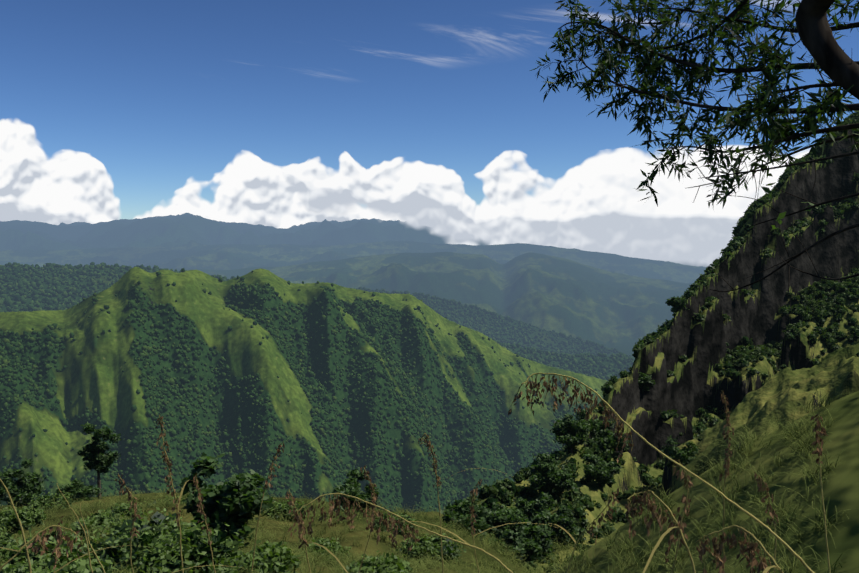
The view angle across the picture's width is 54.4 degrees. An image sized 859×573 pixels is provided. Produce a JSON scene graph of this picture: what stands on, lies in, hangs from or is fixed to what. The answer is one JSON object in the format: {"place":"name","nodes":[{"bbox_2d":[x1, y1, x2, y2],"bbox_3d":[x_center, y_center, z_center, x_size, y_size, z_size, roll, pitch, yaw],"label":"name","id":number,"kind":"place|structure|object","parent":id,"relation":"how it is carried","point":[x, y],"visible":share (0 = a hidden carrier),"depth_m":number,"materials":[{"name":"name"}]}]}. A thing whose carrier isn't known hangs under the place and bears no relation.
{"place":"outdoors","nodes":[
{"label":"outdoors","id":0,"kind":"place"},
{"bbox_2d":[0,119,400,228],"bbox_3d":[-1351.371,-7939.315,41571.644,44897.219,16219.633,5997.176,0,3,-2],"label":"cloud","id":1,"kind":"structure","parent":0,"point":[63,186],"depth_m":41692.38,"materials":[{"name":"white"}]},
{"bbox_2d":[0,129,858,572],"bbox_3d":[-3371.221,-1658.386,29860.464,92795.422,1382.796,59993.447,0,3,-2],"label":"mountain terrain","id":2,"kind":"structure","parent":0,"point":[612,301],"depth_m":1971.18,"materials":[{"name":"green plant"}]},
{"bbox_2d":[0,472,11,502],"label":"knoll tree","id":3,"kind":"object","parent":2,"relation":"on","point":[4,477],"visible":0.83,"depth_m":49.72,"materials":[{"name":"green plant"}]},
{"bbox_2d":[0,530,23,565],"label":"bush","id":4,"kind":"object","parent":2,"relation":"on","point":[6,541],"visible":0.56,"depth_m":19.74,"materials":[{"name":"green plant"}]},
{"bbox_2d":[0,479,31,572],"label":"grass stem","id":5,"kind":"object","parent":2,"relation":"on","point":[22,531],"visible":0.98,"depth_m":2.37,"materials":[{"name":"plant"}]},
{"bbox_2d":[0,458,46,508],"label":"knoll tree","id":6,"kind":"object","parent":2,"relation":"on","point":[20,493],"depth_m":54.05,"materials":[{"name":"green plant"}]},
{"bbox_2d":[0,503,48,535],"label":"bush","id":7,"kind":"object","parent":2,"relation":"on","point":[29,518],"depth_m":28.74,"materials":[{"name":"green plant"}]},
{"bbox_2d":[0,559,53,572],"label":"bush","id":8,"kind":"object","parent":2,"relation":"on","point":[19,567],"visible":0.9,"depth_m":12.79,"materials":[{"name":"green plant"}]},
{"bbox_2d":[0,525,82,570],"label":"grass stem","id":9,"kind":"object","parent":2,"relation":"on","point":[17,553],"visible":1,"depth_m":1.75,"materials":[{"name":"plant"}]},
{"bbox_2d":[26,527,81,559],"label":"grass seed stalks","id":10,"kind":"object","parent":9,"relation":"attached to","point":[44,539],"depth_m":1.77,"materials":[{"name":"brown plant"}]},
{"bbox_2d":[5,523,88,570],"bbox_3d":[-7.921,5.732,17.524,1.817,1.091,2.254,0,3,-2],"label":"bush","id":11,"kind":"object","parent":2,"relation":"on","point":[21,556],"visible":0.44,"depth_m":17.27,"materials":[{"name":"green plant"}]},
{"bbox_2d":[28,491,74,510],"bbox_3d":[-17.741,10.161,38.803,2.024,1.070,2.283,0,3,-2],"label":"bush","id":12,"kind":"object","parent":2,"relation":"on","point":[43,501],"visible":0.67,"depth_m":38.73,"materials":[{"name":"green plant"}]},
{"bbox_2d":[26,555,118,572],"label":"bush","id":13,"kind":"object","parent":2,"relation":"on","point":[81,566],"visible":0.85,"depth_m":11.41,"materials":[{"name":"green plant"}]},
{"bbox_2d":[57,485,92,572],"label":"grass stem","id":14,"kind":"object","parent":2,"relation":"on","point":[84,533],"visible":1,"depth_m":2.07,"materials":[{"name":"plant"}]},
{"bbox_2d":[55,478,101,501],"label":"bush","id":15,"kind":"object","parent":2,"relation":"on","point":[79,489],"visible":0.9,"depth_m":59.55,"materials":[{"name":"green plant"}]},
{"bbox_2d":[80,503,105,572],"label":"grass stem","id":16,"kind":"object","parent":2,"relation":"on","point":[90,544],"visible":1,"depth_m":1.88,"materials":[{"name":"plant"}]},
{"bbox_2d":[70,510,124,537],"bbox_3d":[-10.114,7.336,25.527,1.538,0.840,1.606,0,3,-2],"label":"bush","id":17,"kind":"object","parent":2,"relation":"on","point":[96,520],"visible":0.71,"depth_m":25.28,"materials":[{"name":"green plant"}]},
{"bbox_2d":[53,518,141,572],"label":"grass stem","id":18,"kind":"object","parent":2,"relation":"on","point":[76,558],"visible":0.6,"depth_m":3.02,"materials":[{"name":"plant"}]},
{"bbox_2d":[53,515,63,568],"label":"grass seed stalks","id":19,"kind":"object","parent":18,"relation":"attached to","point":[56,559],"depth_m":2.98,"materials":[{"name":"brown plant"}]},
{"bbox_2d":[77,422,121,499],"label":"tree","id":20,"kind":"object","parent":2,"relation":"on","point":[101,462],"depth_m":61.58,"materials":[{"name":"green plant"}]},
{"bbox_2d":[100,502,144,521],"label":"bush","id":21,"kind":"object","parent":2,"relation":"on","point":[122,508],"visible":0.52,"depth_m":31.31,"materials":[{"name":"green plant"}]},
{"bbox_2d":[79,507,196,572],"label":"bush","id":22,"kind":"object","parent":2,"relation":"on","point":[120,536],"depth_m":17.79,"materials":[{"name":"green plant"}]},
{"bbox_2d":[145,495,184,506],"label":"bush","id":23,"kind":"object","parent":2,"relation":"on","point":[167,501],"visible":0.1,"depth_m":44.65,"materials":[{"name":"green plant"}]},
{"bbox_2d":[157,415,192,572],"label":"grass stem","id":24,"kind":"object","parent":2,"relation":"on","point":[173,492],"visible":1,"depth_m":2.92,"materials":[{"name":"plant"}]},
{"bbox_2d":[155,416,180,526],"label":"grass seed stalks","id":25,"kind":"object","parent":24,"relation":"attached to","point":[165,444],"depth_m":2.91,"materials":[{"name":"brown plant"}]},
{"bbox_2d":[118,474,239,572],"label":"grass stem","id":26,"kind":"object","parent":2,"relation":"on","point":[138,533],"visible":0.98,"depth_m":2.59,"materials":[{"name":"plant"}]},
{"bbox_2d":[115,475,140,537],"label":"grass seed stalks","id":27,"kind":"object","parent":26,"relation":"attached to","point":[123,492],"depth_m":2.58,"materials":[{"name":"plant"}]},
{"bbox_2d":[127,522,243,572],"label":"bush","id":28,"kind":"object","parent":2,"relation":"on","point":[164,556],"depth_m":14.37,"materials":[{"name":"green plant"}]},
{"bbox_2d":[193,473,215,572],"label":"grass stem","id":29,"kind":"object","parent":2,"relation":"on","point":[207,528],"visible":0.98,"depth_m":3.15,"materials":[{"name":"plant"}]},
{"bbox_2d":[192,476,211,544],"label":"grass seed stalks","id":30,"kind":"object","parent":29,"relation":"attached to","point":[198,494],"depth_m":3.13,"materials":[{"name":"plant"}]},
{"bbox_2d":[178,452,274,551],"bbox_3d":[-4.921,5.655,20.836,2.317,2.713,3.030,-2,4,-27],"label":"knoll tree","id":31,"kind":"object","parent":2,"relation":"on","point":[224,503],"depth_m":20.53,"materials":[{"name":"green plant"}]},
{"bbox_2d":[231,540,301,572],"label":"bush","id":32,"kind":"object","parent":2,"relation":"on","point":[275,557],"visible":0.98,"depth_m":15.90,"materials":[{"name":"green plant"}]},
{"bbox_2d":[251,441,283,572],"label":"grass stem","id":33,"kind":"object","parent":2,"relation":"on","point":[260,508],"visible":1,"depth_m":2.98,"materials":[{"name":"plant"}]},
{"bbox_2d":[262,443,284,492],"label":"grass seed stalks","id":34,"kind":"object","parent":33,"relation":"attached to","point":[271,476],"depth_m":2.99,"materials":[{"name":"brown plant"}]},
{"bbox_2d":[264,500,307,521],"bbox_3d":[-6.192,9.764,36.283,1.934,0.933,1.866,0,3,-2],"label":"bush","id":35,"kind":"object","parent":2,"relation":"on","point":[279,507],"depth_m":35.58,"materials":[{"name":"green plant"}]},
{"bbox_2d":[0,262,633,512],"bbox_3d":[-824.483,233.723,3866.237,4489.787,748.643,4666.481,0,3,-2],"label":"forest trees","id":36,"kind":"object","parent":2,"relation":"on","point":[21,285],"visible":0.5,"depth_m":2174.34,"materials":[{"name":"green plant"}]},
{"bbox_2d":[286,489,347,572],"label":"grass stem","id":37,"kind":"object","parent":2,"relation":"on","point":[331,553],"visible":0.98,"depth_m":2.41,"materials":[{"name":"plant"}]},
{"bbox_2d":[285,492,308,547],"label":"grass seed stalks","id":38,"kind":"object","parent":37,"relation":"attached to","point":[289,503],"depth_m":2.41,"materials":[{"name":"plant"}]},
{"bbox_2d":[302,537,350,560],"bbox_3d":[-3.023,7.726,24.373,1.524,0.756,1.553,0,3,-2],"label":"bush","id":39,"kind":"object","parent":2,"relation":"on","point":[327,544],"visible":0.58,"depth_m":24.21,"materials":[{"name":"green plant"}]},
{"bbox_2d":[330,468,378,517],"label":"knoll tree","id":40,"kind":"object","parent":2,"relation":"on","point":[351,487],"depth_m":40.37,"materials":[{"name":"green plant"}]},
{"bbox_2d":[358,468,378,572],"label":"grass stem","id":41,"kind":"object","parent":2,"relation":"on","point":[370,530],"visible":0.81,"depth_m":2.86,"materials":[{"name":"plant"}]},
{"bbox_2d":[360,465,378,518],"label":"grass seed stalks","id":42,"kind":"object","parent":41,"relation":"attached to","point":[374,499],"depth_m":2.82,"materials":[{"name":"brown plant"}]},
{"bbox_2d":[341,550,412,572],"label":"bush","id":43,"kind":"object","parent":2,"relation":"on","point":[393,563],"visible":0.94,"depth_m":15.29,"materials":[{"name":"green plant"}]},
{"bbox_2d":[371,511,416,534],"bbox_3d":[-1.330,8.721,30.621,1.752,0.871,1.554,0,3,-2],"label":"bush","id":44,"kind":"object","parent":2,"relation":"on","point":[404,516],"depth_m":30.10,"materials":[{"name":"green plant"}]},
{"bbox_2d":[289,493,512,572],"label":"grass stem","id":45,"kind":"object","parent":2,"relation":"on","point":[482,550],"visible":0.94,"depth_m":2.52,"materials":[{"name":"plant"}]},
{"bbox_2d":[288,493,419,551],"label":"grass seed stalks","id":46,"kind":"object","parent":45,"relation":"on","point":[385,523],"depth_m":2.53,"materials":[{"name":"brown plant"}]},
{"bbox_2d":[0,383,853,572],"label":"grass tufts","id":47,"kind":"object","parent":2,"relation":"on","point":[425,565],"visible":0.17,"depth_m":11.35,"materials":[{"name":"green plant"}]},
{"bbox_2d":[396,530,466,564],"bbox_3d":[0.036,8.044,25.445,2.173,1.019,1.684,0,3,-2],"label":"bush","id":48,"kind":"object","parent":2,"relation":"on","point":[423,545],"visible":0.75,"depth_m":25.17,"materials":[{"name":"green plant"}]},
{"bbox_2d":[440,498,488,539],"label":"bush","id":49,"kind":"object","parent":2,"relation":"on","point":[449,512],"visible":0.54,"depth_m":50.83,"materials":[{"name":"green plant"}]},
{"bbox_2d":[419,433,513,572],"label":"grass stem","id":50,"kind":"object","parent":2,"relation":"on","point":[438,498],"visible":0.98,"depth_m":3.46,"materials":[{"name":"plant"}]},
{"bbox_2d":[418,433,441,486],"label":"grass seed stalks","id":51,"kind":"object","parent":50,"relation":"attached to","point":[434,470],"depth_m":3.47,"materials":[{"name":"brown plant"}]},
{"bbox_2d":[459,503,520,548],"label":"bush","id":52,"kind":"object","parent":2,"relation":"on","point":[492,519],"depth_m":58.84,"materials":[{"name":"green plant"}]},
{"bbox_2d":[488,502,536,537],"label":"gully tree","id":53,"kind":"object","parent":2,"relation":"on","point":[514,527],"depth_m":66.37,"materials":[{"name":"green plant"}]},
{"bbox_2d":[496,524,552,572],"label":"bush","id":54,"kind":"object","parent":2,"relation":"on","point":[532,543],"visible":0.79,"depth_m":52.45,"materials":[{"name":"green plant"}]},
{"bbox_2d":[468,479,585,572],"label":"grass stem","id":55,"kind":"object","parent":2,"relation":"on","point":[487,529],"visible":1,"depth_m":3.06,"materials":[{"name":"plant"}]},
{"bbox_2d":[467,480,481,537],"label":"grass seed stalks","id":56,"kind":"object","parent":55,"relation":"attached to","point":[475,490],"depth_m":3.04,"materials":[{"name":"plant"}]},
{"bbox_2d":[512,492,554,520],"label":"gully tree","id":57,"kind":"object","parent":2,"relation":"on","point":[531,508],"visible":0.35,"depth_m":73.95,"materials":[{"name":"green plant"}]},
{"bbox_2d":[522,453,577,498],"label":"bush","id":58,"kind":"object","parent":2,"relation":"on","point":[552,479],"depth_m":83.47,"materials":[{"name":"green plant"}]},
{"bbox_2d":[527,504,588,545],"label":"bush","id":59,"kind":"object","parent":2,"relation":"on","point":[563,520],"depth_m":70.47,"materials":[{"name":"green plant"}]},
{"bbox_2d":[550,413,589,453],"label":"gully tree","id":60,"kind":"object","parent":2,"relation":"on","point":[574,432],"depth_m":94.42,"materials":[{"name":"green plant"}]},
{"bbox_2d":[550,491,619,572],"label":"grass stem","id":61,"kind":"object","parent":2,"relation":"on","point":[573,539],"visible":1,"depth_m":2.62,"materials":[{"name":"plant"}]},
{"bbox_2d":[586,488,618,543],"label":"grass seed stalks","id":62,"kind":"object","parent":61,"relation":"attached to","point":[602,514],"depth_m":2.59,"materials":[{"name":"brown plant"}]},
{"bbox_2d":[571,409,600,439],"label":"bush","id":63,"kind":"object","parent":2,"relation":"on","point":[594,431],"depth_m":103.31,"materials":[{"name":"green plant"}]},
{"bbox_2d":[581,453,620,486],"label":"gully tree","id":64,"kind":"object","parent":2,"relation":"on","point":[599,469],"depth_m":86.89,"materials":[{"name":"green plant"}]},
{"bbox_2d":[586,418,629,454],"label":"tree","id":65,"kind":"object","parent":2,"relation":"on","point":[607,437],"visible":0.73,"depth_m":98.18,"materials":[{"name":"green plant"}]},
{"bbox_2d":[638,372,655,392],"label":"bush","id":66,"kind":"object","parent":2,"relation":"on","point":[644,379],"visible":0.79,"depth_m":145.71,"materials":[{"name":"green plant"}]},
{"bbox_2d":[450,110,858,572],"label":"shrubs","id":67,"kind":"object","parent":2,"relation":"on","point":[758,347],"depth_m":188.15,"materials":[{"name":"green plant"}]},
{"bbox_2d":[627,490,695,572],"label":"grass stem","id":68,"kind":"object","parent":2,"relation":"on","point":[665,533],"visible":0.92,"depth_m":1.78,"materials":[{"name":"plant"}]},
{"bbox_2d":[625,492,687,563],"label":"grass seed stalks","id":69,"kind":"object","parent":68,"relation":"attached to","point":[653,508],"depth_m":1.84,"materials":[{"name":"brown plant"}]},
{"bbox_2d":[510,373,814,572],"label":"grass stem","id":70,"kind":"object","parent":2,"relation":"on","point":[788,547],"visible":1,"depth_m":2.16,"materials":[{"name":"plant"}]},
{"bbox_2d":[508,375,633,462],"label":"grass seed stalks","id":71,"kind":"object","parent":70,"relation":"attached to","point":[588,401],"depth_m":2.25,"materials":[{"name":"plant"}]},
{"bbox_2d":[665,296,689,312],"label":"bush","id":72,"kind":"object","parent":2,"relation":"on","point":[680,302],"depth_m":182.00,"materials":[{"name":"green plant"}]},
{"bbox_2d":[671,460,689,572],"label":"grass stem","id":73,"kind":"object","parent":2,"relation":"on","point":[681,520],"visible":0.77,"depth_m":2.24,"materials":[{"name":"plant"}]},
{"bbox_2d":[673,459,692,541],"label":"grass seed stalks","id":74,"kind":"object","parent":73,"relation":"attached to","point":[690,484],"depth_m":2.24,"materials":[{"name":"plant"}]},
{"bbox_2d":[660,436,700,465],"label":"bush","id":75,"kind":"object","parent":2,"relation":"on","point":[673,452],"depth_m":86.89,"materials":[{"name":"green plant"}]},
{"bbox_2d":[722,390,732,570],"bbox_3d":[0.943,0.639,2.673,0.037,0.614,0.068,0,3,-2],"label":"grass stem","id":76,"kind":"object","parent":2,"relation":"on","point":[725,474],"visible":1,"depth_m":2.66,"materials":[{"name":"plant"}]},
{"bbox_2d":[719,392,733,481],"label":"grass seed stalks","id":77,"kind":"object","parent":76,"relation":"attached to","point":[726,467],"depth_m":2.65,"materials":[{"name":"plant"}]},
{"bbox_2d":[696,525,782,572],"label":"grass stem","id":78,"kind":"object","parent":2,"relation":"on","point":[767,569],"visible":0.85,"depth_m":1.57,"materials":[{"name":"plant"}]},
{"bbox_2d":[696,528,770,572],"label":"grass seed stalks","id":79,"kind":"object","parent":78,"relation":"attached to","point":[704,549],"depth_m":1.60,"materials":[{"name":"plant"}]},
{"bbox_2d":[754,474,776,572],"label":"grass stem","id":80,"kind":"object","parent":2,"relation":"on","point":[770,520],"visible":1,"depth_m":2.37,"materials":[{"name":"plant"}]},
{"bbox_2d":[754,473,778,524],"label":"grass seed stalks","id":81,"kind":"object","parent":80,"relation":"attached to","point":[771,513],"depth_m":2.35,"materials":[{"name":"brown plant"}]},
{"bbox_2d":[810,413,830,572],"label":"grass stem","id":82,"kind":"object","parent":2,"relation":"on","point":[823,503],"visible":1,"depth_m":1.85,"materials":[{"name":"plant"}]},
{"bbox_2d":[811,414,826,463],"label":"grass seed stalks","id":83,"kind":"object","parent":82,"relation":"attached to","point":[820,433],"depth_m":1.84,"materials":[{"name":"brown plant"}]},
{"bbox_2d":[0,0,858,218],"label":"sky","id":84,"kind":"structure","parent":0,"point":[165,94],"materials":[{"name":"blue"}]},
{"bbox_2d":[283,146,808,266],"bbox_3d":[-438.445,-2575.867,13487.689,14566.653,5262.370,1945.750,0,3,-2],"label":"cloud","id":85,"kind":"structure","parent":0,"point":[595,204],"depth_m":14337.32,"materials":[{"name":"white"}]},
{"bbox_2d":[530,0,858,296],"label":"tree","id":86,"kind":"object","parent":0,"point":[648,80],"depth_m":5.47,"materials":[{"name":"green plant"}]}
]}

